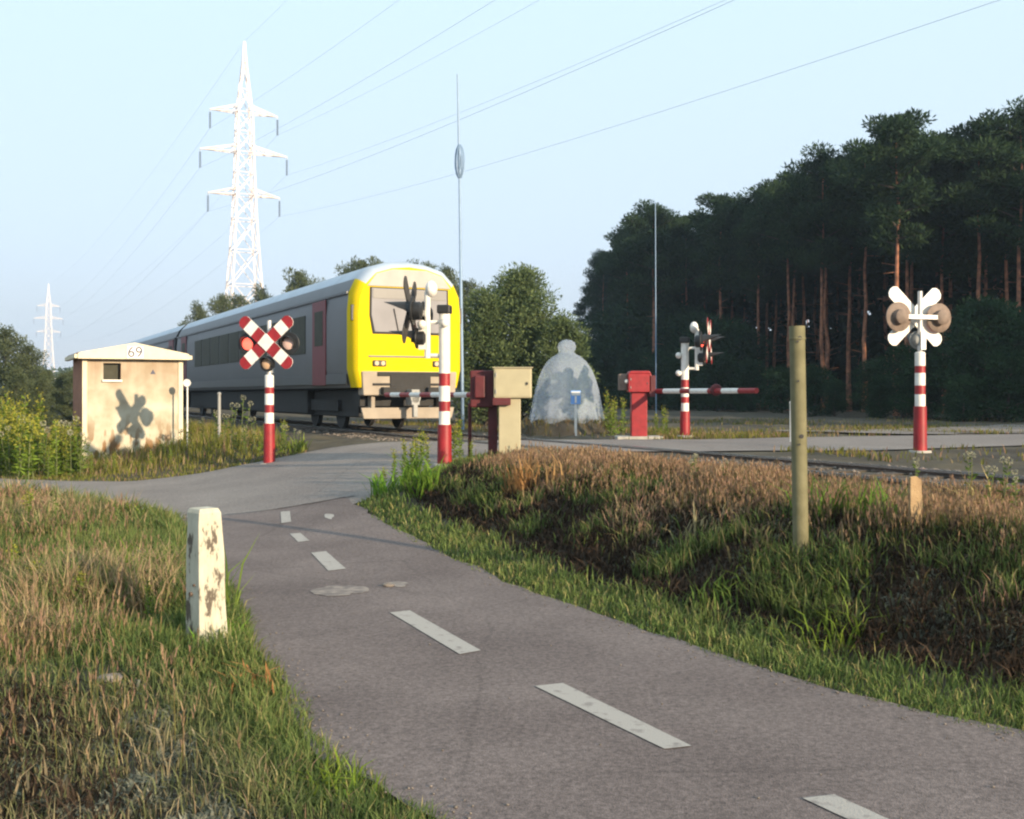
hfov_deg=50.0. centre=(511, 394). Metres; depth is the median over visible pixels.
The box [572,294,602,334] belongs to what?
pine tree
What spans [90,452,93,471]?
leafy weed
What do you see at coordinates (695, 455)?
thistle weed
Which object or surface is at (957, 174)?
pine tree
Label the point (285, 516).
lane marking
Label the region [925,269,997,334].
pine tree
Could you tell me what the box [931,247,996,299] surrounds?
pine tree
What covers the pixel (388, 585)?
stone
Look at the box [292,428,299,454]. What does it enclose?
thistle weed
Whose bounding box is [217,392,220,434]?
marker post
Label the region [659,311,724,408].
young pine
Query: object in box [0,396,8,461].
leafy weed
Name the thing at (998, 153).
pine tree
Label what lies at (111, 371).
window
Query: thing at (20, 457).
leafy weed
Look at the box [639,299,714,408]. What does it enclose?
young pine
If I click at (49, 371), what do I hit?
background tree
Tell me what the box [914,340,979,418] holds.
young pine
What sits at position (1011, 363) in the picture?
young pine
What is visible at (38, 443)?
leafy weed
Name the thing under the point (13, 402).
leafy weed
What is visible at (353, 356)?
passenger train
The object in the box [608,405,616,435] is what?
leafy weed
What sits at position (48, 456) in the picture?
leafy weed
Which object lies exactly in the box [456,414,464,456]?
leafy weed
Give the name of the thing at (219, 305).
background tree
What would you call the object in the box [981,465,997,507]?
thistle weed
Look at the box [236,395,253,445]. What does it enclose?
thistle weed
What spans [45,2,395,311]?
power line
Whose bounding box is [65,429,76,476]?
thistle weed
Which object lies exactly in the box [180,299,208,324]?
background tree
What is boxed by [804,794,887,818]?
lane marking
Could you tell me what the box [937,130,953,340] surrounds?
pine tree
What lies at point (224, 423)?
thistle weed
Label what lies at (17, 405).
leafy weed
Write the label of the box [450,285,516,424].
bushy pine
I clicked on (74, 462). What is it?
leafy weed
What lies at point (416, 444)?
leafy weed
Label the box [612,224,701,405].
pine tree
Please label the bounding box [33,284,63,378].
lattice pylon
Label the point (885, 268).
pine tree
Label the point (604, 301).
pine tree
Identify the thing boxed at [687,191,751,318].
pine tree
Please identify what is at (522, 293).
bushy pine
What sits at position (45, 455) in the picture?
thistle weed
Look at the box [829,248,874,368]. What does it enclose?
pine tree
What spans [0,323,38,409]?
background tree
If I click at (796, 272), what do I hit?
pine tree
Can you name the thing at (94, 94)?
sky
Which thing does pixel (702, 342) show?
crossing signal
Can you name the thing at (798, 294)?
pine tree
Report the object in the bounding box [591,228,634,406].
pine tree
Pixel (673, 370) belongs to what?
young pine
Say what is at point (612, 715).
lane marking
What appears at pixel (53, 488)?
thistle weed
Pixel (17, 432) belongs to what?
leafy weed
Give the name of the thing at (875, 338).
pine trees
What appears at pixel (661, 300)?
pine tree
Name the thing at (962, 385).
young pine
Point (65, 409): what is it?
background tree
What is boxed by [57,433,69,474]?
leafy weed
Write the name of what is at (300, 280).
background tree
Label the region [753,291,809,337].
pine tree
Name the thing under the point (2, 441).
leafy weed
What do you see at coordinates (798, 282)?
pine tree
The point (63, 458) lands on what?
leafy weed
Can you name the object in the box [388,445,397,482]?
leafy weed
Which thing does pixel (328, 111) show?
power line
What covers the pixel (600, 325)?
young pine
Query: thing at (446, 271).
background tree
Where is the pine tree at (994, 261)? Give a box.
[938,194,1021,296]
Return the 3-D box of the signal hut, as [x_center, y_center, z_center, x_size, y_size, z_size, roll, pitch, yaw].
[-9.011,0.324,25.690,2.510,2.955,2.748,0,0,-26]
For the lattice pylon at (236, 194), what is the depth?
159.72 m
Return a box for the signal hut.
[65,343,191,462]
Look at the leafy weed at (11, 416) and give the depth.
23.56 m
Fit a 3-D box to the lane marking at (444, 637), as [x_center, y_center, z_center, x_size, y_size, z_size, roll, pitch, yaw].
[-0.537,1.587,7.390,0.160,0.001,1.424,0,0,-24]
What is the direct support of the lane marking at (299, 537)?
on the cycle path
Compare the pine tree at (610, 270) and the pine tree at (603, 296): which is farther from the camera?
the pine tree at (603, 296)
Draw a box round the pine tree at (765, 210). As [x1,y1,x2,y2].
[738,168,808,410]
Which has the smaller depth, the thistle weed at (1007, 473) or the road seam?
the thistle weed at (1007, 473)
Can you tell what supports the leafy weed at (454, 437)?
on the ground at (762, 414)
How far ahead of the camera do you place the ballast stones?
24.49 m
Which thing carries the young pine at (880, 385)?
on the ground at (762, 414)
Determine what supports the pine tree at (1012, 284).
on the ground at (762, 414)
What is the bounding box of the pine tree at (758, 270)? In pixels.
[712,185,793,409]
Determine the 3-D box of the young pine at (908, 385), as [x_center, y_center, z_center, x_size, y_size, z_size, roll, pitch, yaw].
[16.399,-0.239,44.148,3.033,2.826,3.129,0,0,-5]
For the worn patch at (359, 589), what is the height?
0.001 m
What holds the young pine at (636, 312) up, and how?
on the ground at (762, 414)
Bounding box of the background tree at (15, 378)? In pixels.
[0,365,43,417]
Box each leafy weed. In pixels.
[0,386,11,455]
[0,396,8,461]
[0,419,14,476]
[2,423,15,475]
[4,405,18,463]
[6,540,20,569]
[8,406,24,453]
[8,431,16,471]
[9,404,19,460]
[9,427,33,479]
[10,391,18,412]
[11,415,25,478]
[13,396,21,418]
[16,389,29,433]
[18,407,37,475]
[20,410,39,461]
[20,412,43,479]
[21,488,35,521]
[23,405,42,457]
[26,560,46,584]
[31,426,44,474]
[33,387,48,458]
[33,431,41,464]
[44,446,54,479]
[48,416,60,476]
[50,416,63,475]
[54,433,66,476]
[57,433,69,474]
[59,444,68,472]
[61,420,74,476]
[61,446,71,474]
[69,411,86,477]
[69,437,75,475]
[72,439,79,472]
[73,566,85,607]
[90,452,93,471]
[111,453,117,470]
[143,576,153,627]
[168,442,172,460]
[256,431,263,454]
[277,418,288,453]
[382,465,390,481]
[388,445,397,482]
[399,437,408,476]
[408,440,417,479]
[410,434,420,467]
[416,427,429,467]
[422,438,431,471]
[451,420,461,460]
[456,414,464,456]
[468,441,475,462]
[603,387,610,429]
[608,396,620,433]
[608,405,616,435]
[619,397,626,434]
[652,414,659,434]
[658,406,668,433]
[662,416,668,435]
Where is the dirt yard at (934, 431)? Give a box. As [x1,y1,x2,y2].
[776,425,1023,433]
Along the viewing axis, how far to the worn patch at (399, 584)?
9.21 m
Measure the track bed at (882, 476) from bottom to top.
0.200 m
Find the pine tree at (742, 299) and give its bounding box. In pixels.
[733,292,763,327]
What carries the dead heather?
on the ground at (762, 414)
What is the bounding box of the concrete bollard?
[186,506,226,648]
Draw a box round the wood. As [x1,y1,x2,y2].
[0,362,536,397]
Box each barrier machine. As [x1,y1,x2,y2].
[384,367,532,456]
[614,371,758,438]
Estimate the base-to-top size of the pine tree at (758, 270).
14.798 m
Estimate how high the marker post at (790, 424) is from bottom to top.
1.068 m
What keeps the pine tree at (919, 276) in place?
on the ground at (762, 414)
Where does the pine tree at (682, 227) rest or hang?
on the ground at (762, 414)
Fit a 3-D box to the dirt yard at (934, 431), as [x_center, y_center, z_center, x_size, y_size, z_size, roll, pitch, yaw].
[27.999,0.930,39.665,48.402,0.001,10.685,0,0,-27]
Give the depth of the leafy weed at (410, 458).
15.09 m
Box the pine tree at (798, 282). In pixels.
[777,268,824,348]
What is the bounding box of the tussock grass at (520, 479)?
[0,435,1009,816]
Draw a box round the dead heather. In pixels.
[0,458,1023,818]
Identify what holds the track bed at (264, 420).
on the ground at (762, 414)
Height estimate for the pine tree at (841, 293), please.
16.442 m
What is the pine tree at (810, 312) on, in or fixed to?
on the ground at (762, 414)
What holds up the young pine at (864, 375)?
on the ground at (762, 414)
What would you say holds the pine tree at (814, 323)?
on the ground at (762, 414)
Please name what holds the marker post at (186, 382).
on the ground at (762, 414)
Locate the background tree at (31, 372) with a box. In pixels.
[2,341,54,419]
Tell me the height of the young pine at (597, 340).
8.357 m
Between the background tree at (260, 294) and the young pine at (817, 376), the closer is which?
the young pine at (817, 376)
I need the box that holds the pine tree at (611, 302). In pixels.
[598,249,633,309]
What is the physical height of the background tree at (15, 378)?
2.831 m
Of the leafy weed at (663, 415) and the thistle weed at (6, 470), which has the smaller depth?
the thistle weed at (6, 470)
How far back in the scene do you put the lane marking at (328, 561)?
10.40 m
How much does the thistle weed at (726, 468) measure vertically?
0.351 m
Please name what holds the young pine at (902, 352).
on the ground at (762, 414)
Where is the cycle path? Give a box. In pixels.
[182,497,1023,818]
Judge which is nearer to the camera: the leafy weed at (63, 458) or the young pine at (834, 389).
the leafy weed at (63, 458)
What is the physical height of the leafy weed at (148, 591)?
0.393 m
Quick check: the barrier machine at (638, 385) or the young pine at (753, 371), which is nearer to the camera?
the barrier machine at (638, 385)
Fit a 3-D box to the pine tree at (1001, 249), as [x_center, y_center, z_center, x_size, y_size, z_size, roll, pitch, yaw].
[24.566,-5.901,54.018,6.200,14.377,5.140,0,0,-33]
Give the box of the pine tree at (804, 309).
[794,173,819,409]
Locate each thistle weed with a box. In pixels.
[0,425,12,478]
[17,414,24,470]
[40,421,51,474]
[50,484,62,520]
[58,420,69,436]
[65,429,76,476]
[68,416,80,459]
[77,432,88,476]
[83,436,91,469]
[184,419,191,448]
[212,409,219,440]
[220,414,229,442]
[228,402,239,445]
[230,432,238,460]
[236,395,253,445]
[241,425,248,454]
[249,417,256,451]
[281,425,288,455]
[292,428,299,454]
[688,459,695,484]
[692,453,698,473]
[720,460,728,475]
[912,457,919,475]
[963,451,979,490]
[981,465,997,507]
[996,456,1013,507]
[1010,470,1020,508]
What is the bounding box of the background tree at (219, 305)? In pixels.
[203,292,235,317]
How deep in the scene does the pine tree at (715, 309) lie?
102.57 m
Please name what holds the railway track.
on the track bed at (264, 420)
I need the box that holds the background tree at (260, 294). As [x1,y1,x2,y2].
[245,282,272,304]
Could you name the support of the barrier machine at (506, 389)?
on the ground at (762, 414)
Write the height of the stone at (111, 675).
0.056 m
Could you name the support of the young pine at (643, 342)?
on the ground at (762, 414)
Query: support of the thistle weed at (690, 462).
on the ground at (762, 414)
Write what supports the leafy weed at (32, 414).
on the ground at (762, 414)
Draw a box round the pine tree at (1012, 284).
[988,273,1023,296]
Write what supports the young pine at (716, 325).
on the ground at (762, 414)
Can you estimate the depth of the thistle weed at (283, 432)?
21.49 m
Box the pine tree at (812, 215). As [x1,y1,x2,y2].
[760,139,864,409]
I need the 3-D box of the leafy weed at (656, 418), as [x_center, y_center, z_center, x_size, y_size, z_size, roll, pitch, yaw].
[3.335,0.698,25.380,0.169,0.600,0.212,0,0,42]
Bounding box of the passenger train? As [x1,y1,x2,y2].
[122,262,461,428]
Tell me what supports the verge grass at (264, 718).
on the ground at (762, 414)
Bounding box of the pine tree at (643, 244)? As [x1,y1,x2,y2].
[604,199,700,408]
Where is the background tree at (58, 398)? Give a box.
[47,371,72,423]
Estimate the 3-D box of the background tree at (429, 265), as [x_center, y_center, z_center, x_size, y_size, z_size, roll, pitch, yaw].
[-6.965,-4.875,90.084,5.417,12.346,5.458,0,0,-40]
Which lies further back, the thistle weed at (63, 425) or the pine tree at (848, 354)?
the pine tree at (848, 354)
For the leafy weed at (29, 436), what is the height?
1.335 m
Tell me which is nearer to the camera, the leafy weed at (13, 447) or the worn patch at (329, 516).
the worn patch at (329, 516)
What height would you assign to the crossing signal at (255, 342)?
3.096 m
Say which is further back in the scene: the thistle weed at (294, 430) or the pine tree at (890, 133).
the pine tree at (890, 133)
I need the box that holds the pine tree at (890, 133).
[834,107,953,415]
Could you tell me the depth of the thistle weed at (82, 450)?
21.33 m
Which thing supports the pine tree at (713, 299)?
on the ground at (762, 414)
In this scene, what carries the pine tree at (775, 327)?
on the ground at (762, 414)
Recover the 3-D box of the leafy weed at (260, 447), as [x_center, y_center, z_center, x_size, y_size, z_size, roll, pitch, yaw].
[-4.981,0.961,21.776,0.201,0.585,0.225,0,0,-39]
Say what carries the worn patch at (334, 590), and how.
on the cycle path
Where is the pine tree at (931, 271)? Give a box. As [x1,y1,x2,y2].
[913,263,943,346]
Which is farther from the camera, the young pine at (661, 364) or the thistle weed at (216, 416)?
the young pine at (661, 364)
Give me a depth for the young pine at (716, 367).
63.57 m
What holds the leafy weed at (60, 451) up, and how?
on the ground at (762, 414)
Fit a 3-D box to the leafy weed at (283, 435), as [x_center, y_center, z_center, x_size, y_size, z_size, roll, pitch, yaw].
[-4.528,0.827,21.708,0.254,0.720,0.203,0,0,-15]
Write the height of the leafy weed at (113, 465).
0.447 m
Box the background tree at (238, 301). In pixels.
[227,292,248,310]
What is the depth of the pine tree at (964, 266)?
56.02 m
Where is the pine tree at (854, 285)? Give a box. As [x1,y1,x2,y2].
[824,263,882,353]
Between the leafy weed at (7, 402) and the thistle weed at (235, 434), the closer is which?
the thistle weed at (235, 434)
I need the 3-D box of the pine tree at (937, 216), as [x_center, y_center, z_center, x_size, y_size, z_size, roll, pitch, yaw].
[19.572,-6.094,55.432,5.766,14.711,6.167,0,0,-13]
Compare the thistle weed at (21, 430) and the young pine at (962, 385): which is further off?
the young pine at (962, 385)
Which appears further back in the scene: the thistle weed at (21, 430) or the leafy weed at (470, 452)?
the thistle weed at (21, 430)
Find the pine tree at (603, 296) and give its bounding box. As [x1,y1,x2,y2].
[585,280,623,401]
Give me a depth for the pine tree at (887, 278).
78.59 m
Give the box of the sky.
[0,0,1023,385]
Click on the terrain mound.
(561, 427)
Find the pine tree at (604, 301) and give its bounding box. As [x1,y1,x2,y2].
[588,244,625,399]
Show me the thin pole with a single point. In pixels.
(655, 308)
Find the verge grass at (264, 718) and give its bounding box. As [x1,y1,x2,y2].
[0,416,1023,818]
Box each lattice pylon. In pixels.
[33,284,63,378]
[199,41,287,304]
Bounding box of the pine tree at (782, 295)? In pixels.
[731,254,799,407]
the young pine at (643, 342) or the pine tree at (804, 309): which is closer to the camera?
the pine tree at (804, 309)
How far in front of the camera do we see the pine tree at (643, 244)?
75.95 m
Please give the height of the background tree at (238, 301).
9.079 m
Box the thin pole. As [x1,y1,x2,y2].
[655,203,656,413]
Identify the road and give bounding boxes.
[0,434,1023,517]
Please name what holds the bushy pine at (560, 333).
on the ground at (762, 414)
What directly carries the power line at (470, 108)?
hanging from the lattice pylon at (236, 194)
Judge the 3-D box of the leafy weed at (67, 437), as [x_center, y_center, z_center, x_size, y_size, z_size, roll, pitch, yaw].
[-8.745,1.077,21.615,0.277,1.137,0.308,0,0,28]
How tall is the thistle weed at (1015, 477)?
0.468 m
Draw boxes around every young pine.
[567,339,603,406]
[568,341,629,407]
[577,300,623,405]
[585,321,616,404]
[587,299,657,404]
[594,294,693,406]
[606,350,651,407]
[617,300,707,402]
[626,348,693,409]
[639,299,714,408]
[657,312,770,409]
[657,349,707,410]
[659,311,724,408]
[680,350,747,411]
[713,321,776,409]
[726,358,769,411]
[754,363,811,412]
[784,362,843,416]
[818,378,854,416]
[846,357,895,416]
[857,374,898,418]
[870,342,926,417]
[886,354,953,419]
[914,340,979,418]
[925,296,1023,418]
[927,294,1023,420]
[934,372,1002,421]
[963,306,1023,419]
[966,346,1023,422]
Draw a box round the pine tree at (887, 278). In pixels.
[868,256,901,333]
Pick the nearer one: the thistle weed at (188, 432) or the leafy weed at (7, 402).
the thistle weed at (188, 432)
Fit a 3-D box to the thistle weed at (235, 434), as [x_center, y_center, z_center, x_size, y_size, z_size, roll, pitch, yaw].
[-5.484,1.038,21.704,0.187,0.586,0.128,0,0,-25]
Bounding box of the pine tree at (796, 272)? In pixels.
[738,206,814,325]
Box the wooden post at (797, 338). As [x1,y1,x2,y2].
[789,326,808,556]
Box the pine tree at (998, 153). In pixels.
[935,94,1023,311]
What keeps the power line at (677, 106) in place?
hanging from the lattice pylon at (50, 318)
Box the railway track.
[71,404,1023,502]
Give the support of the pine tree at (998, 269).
on the ground at (762, 414)
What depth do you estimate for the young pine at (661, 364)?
71.44 m
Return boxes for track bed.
[51,406,338,427]
[761,464,1021,492]
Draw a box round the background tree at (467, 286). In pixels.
[451,276,486,391]
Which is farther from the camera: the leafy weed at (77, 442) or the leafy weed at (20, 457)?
the leafy weed at (77, 442)
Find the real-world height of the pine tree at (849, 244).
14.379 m
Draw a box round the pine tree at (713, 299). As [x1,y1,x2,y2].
[687,200,746,319]
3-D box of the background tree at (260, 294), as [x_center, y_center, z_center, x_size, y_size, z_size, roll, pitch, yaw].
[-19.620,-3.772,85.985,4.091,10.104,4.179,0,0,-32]
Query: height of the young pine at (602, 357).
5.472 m
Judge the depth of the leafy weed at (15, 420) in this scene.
23.62 m
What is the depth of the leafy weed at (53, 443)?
21.60 m
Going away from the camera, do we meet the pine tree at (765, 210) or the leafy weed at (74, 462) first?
the leafy weed at (74, 462)
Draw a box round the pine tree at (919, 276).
[900,265,959,301]
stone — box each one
[97,673,122,682]
[382,583,394,586]
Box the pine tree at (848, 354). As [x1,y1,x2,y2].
[791,178,872,411]
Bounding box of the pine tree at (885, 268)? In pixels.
[863,128,962,411]
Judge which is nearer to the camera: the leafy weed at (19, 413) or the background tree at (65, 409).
the leafy weed at (19, 413)
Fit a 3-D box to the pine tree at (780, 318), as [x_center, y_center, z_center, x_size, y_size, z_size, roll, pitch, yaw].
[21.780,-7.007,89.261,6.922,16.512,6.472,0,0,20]
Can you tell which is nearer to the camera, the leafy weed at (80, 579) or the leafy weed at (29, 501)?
the leafy weed at (80, 579)
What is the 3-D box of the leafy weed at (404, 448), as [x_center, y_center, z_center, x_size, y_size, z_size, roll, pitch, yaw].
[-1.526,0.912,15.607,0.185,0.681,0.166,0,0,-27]
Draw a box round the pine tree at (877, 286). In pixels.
[868,271,917,293]
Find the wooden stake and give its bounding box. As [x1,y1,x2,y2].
[908,476,921,528]
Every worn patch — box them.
[310,585,353,595]
[325,514,333,518]
[348,585,368,592]
[383,581,407,586]
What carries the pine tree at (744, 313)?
on the ground at (762, 414)
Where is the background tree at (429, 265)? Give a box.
[420,260,436,268]
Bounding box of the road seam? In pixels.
[185,495,352,517]
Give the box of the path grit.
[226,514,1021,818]
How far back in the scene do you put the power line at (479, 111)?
70.49 m
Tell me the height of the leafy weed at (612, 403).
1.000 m
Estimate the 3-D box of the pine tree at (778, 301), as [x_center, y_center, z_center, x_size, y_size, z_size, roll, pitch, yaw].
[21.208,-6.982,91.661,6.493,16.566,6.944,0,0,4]
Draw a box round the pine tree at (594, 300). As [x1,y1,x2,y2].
[579,248,619,330]
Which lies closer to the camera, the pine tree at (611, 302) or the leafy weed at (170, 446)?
the leafy weed at (170, 446)
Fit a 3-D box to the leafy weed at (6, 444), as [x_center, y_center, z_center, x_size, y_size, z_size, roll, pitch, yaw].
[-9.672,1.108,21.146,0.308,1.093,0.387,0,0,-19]
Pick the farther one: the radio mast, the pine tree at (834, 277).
the pine tree at (834, 277)
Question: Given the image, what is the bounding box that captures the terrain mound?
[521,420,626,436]
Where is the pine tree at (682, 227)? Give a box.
[660,209,718,304]
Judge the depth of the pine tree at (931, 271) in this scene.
69.95 m
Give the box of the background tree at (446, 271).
[437,263,474,385]
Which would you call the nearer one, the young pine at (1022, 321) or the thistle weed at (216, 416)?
the thistle weed at (216, 416)
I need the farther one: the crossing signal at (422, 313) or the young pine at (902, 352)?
the young pine at (902, 352)
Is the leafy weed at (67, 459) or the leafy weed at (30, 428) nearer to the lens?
the leafy weed at (67, 459)
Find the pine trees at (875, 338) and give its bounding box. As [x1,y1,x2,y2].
[704,232,1023,413]
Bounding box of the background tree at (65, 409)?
[54,369,72,421]
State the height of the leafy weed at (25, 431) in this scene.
1.418 m
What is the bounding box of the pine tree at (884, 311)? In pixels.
[858,246,918,373]
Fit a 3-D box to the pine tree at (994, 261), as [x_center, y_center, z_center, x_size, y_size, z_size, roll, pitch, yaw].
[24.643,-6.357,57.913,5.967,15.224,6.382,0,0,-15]
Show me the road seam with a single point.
(278, 508)
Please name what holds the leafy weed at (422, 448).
on the ground at (762, 414)
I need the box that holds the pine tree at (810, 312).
[797,294,818,320]
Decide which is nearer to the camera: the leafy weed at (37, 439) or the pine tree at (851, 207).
the leafy weed at (37, 439)
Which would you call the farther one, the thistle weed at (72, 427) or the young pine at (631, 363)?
the young pine at (631, 363)
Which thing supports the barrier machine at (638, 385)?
on the ground at (762, 414)
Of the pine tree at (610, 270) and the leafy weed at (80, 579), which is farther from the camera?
the pine tree at (610, 270)
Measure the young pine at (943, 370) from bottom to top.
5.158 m
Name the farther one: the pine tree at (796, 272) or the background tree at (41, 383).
the pine tree at (796, 272)
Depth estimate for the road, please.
18.90 m
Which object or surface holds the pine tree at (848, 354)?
on the ground at (762, 414)
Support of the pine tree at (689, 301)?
on the ground at (762, 414)
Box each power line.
[35,1,492,324]
[41,0,732,340]
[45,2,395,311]
[52,7,279,281]
[62,0,538,312]
[66,0,723,325]
[69,0,998,340]
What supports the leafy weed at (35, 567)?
on the ground at (762, 414)
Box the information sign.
[571,391,580,435]
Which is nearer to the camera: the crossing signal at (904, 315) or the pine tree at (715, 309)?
the crossing signal at (904, 315)
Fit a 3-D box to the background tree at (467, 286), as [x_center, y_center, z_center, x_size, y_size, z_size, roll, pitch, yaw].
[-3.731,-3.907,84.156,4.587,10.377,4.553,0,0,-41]
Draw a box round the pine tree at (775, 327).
[730,202,796,408]
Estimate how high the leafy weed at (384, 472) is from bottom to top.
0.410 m
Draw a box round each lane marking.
[281,511,290,522]
[291,533,308,541]
[312,551,345,570]
[390,610,479,653]
[536,683,690,748]
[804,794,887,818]
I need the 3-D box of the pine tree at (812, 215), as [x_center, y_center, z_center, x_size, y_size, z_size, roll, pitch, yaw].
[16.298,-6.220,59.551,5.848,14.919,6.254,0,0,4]
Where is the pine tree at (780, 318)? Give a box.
[770,294,782,351]
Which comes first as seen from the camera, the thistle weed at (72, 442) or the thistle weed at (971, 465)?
the thistle weed at (971, 465)
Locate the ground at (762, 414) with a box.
[0,398,1023,818]
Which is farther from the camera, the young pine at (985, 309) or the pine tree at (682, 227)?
the pine tree at (682, 227)
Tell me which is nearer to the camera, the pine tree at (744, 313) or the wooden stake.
the wooden stake
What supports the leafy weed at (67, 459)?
on the ground at (762, 414)
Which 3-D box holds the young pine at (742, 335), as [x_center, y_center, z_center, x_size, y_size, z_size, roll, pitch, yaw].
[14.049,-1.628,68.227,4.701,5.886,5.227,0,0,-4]
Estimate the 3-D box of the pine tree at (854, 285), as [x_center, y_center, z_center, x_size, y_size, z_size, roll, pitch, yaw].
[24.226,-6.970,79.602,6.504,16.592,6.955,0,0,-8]
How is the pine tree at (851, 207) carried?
on the ground at (762, 414)
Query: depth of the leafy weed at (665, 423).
25.58 m
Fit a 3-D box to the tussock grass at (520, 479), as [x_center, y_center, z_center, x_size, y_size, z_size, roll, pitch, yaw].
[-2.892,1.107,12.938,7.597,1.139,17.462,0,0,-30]
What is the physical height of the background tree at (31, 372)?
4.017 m
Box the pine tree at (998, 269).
[987,252,1023,281]
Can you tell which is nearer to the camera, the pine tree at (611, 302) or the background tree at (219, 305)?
the background tree at (219, 305)
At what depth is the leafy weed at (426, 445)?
15.50 m
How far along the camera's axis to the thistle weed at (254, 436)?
22.18 m
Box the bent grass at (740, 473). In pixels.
[0,441,1023,795]
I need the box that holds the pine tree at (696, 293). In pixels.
[674,234,703,302]
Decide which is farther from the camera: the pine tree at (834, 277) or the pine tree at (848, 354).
the pine tree at (834, 277)
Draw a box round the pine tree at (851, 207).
[813,137,928,411]
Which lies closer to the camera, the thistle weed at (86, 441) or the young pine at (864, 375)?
the thistle weed at (86, 441)
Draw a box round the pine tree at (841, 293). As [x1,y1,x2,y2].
[797,283,847,314]
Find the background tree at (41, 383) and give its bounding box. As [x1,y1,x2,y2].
[25,375,63,425]
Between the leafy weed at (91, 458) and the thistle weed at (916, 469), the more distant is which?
the leafy weed at (91, 458)
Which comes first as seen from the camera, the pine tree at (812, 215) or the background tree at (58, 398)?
the background tree at (58, 398)
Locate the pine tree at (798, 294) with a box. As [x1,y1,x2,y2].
[772,275,819,345]
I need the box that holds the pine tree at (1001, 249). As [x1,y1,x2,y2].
[955,137,1023,300]
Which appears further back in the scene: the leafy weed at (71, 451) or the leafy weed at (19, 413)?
the leafy weed at (19, 413)
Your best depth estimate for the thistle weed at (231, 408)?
22.82 m
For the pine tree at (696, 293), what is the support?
on the ground at (762, 414)
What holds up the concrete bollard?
on the ground at (762, 414)
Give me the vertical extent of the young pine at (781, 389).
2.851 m
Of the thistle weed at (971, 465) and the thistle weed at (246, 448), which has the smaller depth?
the thistle weed at (971, 465)
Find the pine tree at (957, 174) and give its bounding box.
[926,108,1023,299]
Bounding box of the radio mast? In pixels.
[454,74,464,429]
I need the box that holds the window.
[102,363,121,381]
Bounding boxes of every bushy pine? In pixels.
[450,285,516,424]
[454,262,569,421]
[521,308,601,420]
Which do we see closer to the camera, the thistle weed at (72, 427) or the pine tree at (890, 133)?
the thistle weed at (72, 427)
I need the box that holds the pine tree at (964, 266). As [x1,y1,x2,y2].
[891,132,995,411]
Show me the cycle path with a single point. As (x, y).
(746, 731)
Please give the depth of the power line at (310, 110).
103.50 m
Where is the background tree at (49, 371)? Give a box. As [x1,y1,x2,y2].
[41,369,60,423]
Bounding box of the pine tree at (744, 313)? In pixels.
[712,264,745,322]
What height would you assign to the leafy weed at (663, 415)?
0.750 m
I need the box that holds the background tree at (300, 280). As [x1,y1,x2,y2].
[281,267,319,292]
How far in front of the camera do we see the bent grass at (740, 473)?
9.42 m
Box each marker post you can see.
[183,379,190,446]
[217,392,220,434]
[789,402,790,441]
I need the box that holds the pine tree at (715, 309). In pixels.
[697,298,740,315]
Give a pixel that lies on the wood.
(59, 369)
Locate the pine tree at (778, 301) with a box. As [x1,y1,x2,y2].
[741,292,786,329]
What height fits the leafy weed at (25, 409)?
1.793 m
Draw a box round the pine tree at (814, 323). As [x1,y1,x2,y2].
[808,275,819,404]
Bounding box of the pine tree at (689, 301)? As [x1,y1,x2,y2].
[678,290,705,306]
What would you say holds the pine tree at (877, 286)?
on the ground at (762, 414)
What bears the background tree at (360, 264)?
on the ground at (762, 414)
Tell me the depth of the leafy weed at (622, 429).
26.99 m
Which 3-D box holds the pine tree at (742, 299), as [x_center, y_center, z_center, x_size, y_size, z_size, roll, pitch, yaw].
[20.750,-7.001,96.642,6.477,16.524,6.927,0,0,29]
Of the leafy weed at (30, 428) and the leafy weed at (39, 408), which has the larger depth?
the leafy weed at (39, 408)
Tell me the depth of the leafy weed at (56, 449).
21.07 m
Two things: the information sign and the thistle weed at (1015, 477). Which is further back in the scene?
the information sign
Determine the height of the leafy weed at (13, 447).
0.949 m
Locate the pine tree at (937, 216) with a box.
[836,128,972,413]
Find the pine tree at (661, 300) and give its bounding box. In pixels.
[608,205,695,338]
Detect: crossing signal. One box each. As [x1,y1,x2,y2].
[238,316,299,463]
[385,276,451,466]
[675,317,723,437]
[886,286,950,452]
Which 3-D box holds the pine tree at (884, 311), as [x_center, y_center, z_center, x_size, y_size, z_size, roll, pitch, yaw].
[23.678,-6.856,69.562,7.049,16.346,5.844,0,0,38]
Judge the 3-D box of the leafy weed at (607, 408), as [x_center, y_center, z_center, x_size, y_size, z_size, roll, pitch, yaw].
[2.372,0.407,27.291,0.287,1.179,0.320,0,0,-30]
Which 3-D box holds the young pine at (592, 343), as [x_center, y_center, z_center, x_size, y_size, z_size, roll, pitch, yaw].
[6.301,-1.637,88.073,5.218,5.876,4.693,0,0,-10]
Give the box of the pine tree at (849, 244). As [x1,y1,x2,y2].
[776,177,863,397]
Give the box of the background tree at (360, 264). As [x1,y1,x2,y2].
[334,254,378,275]
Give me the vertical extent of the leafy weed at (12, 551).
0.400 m
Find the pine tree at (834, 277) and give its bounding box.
[809,247,860,376]
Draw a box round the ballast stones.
[254,424,1023,494]

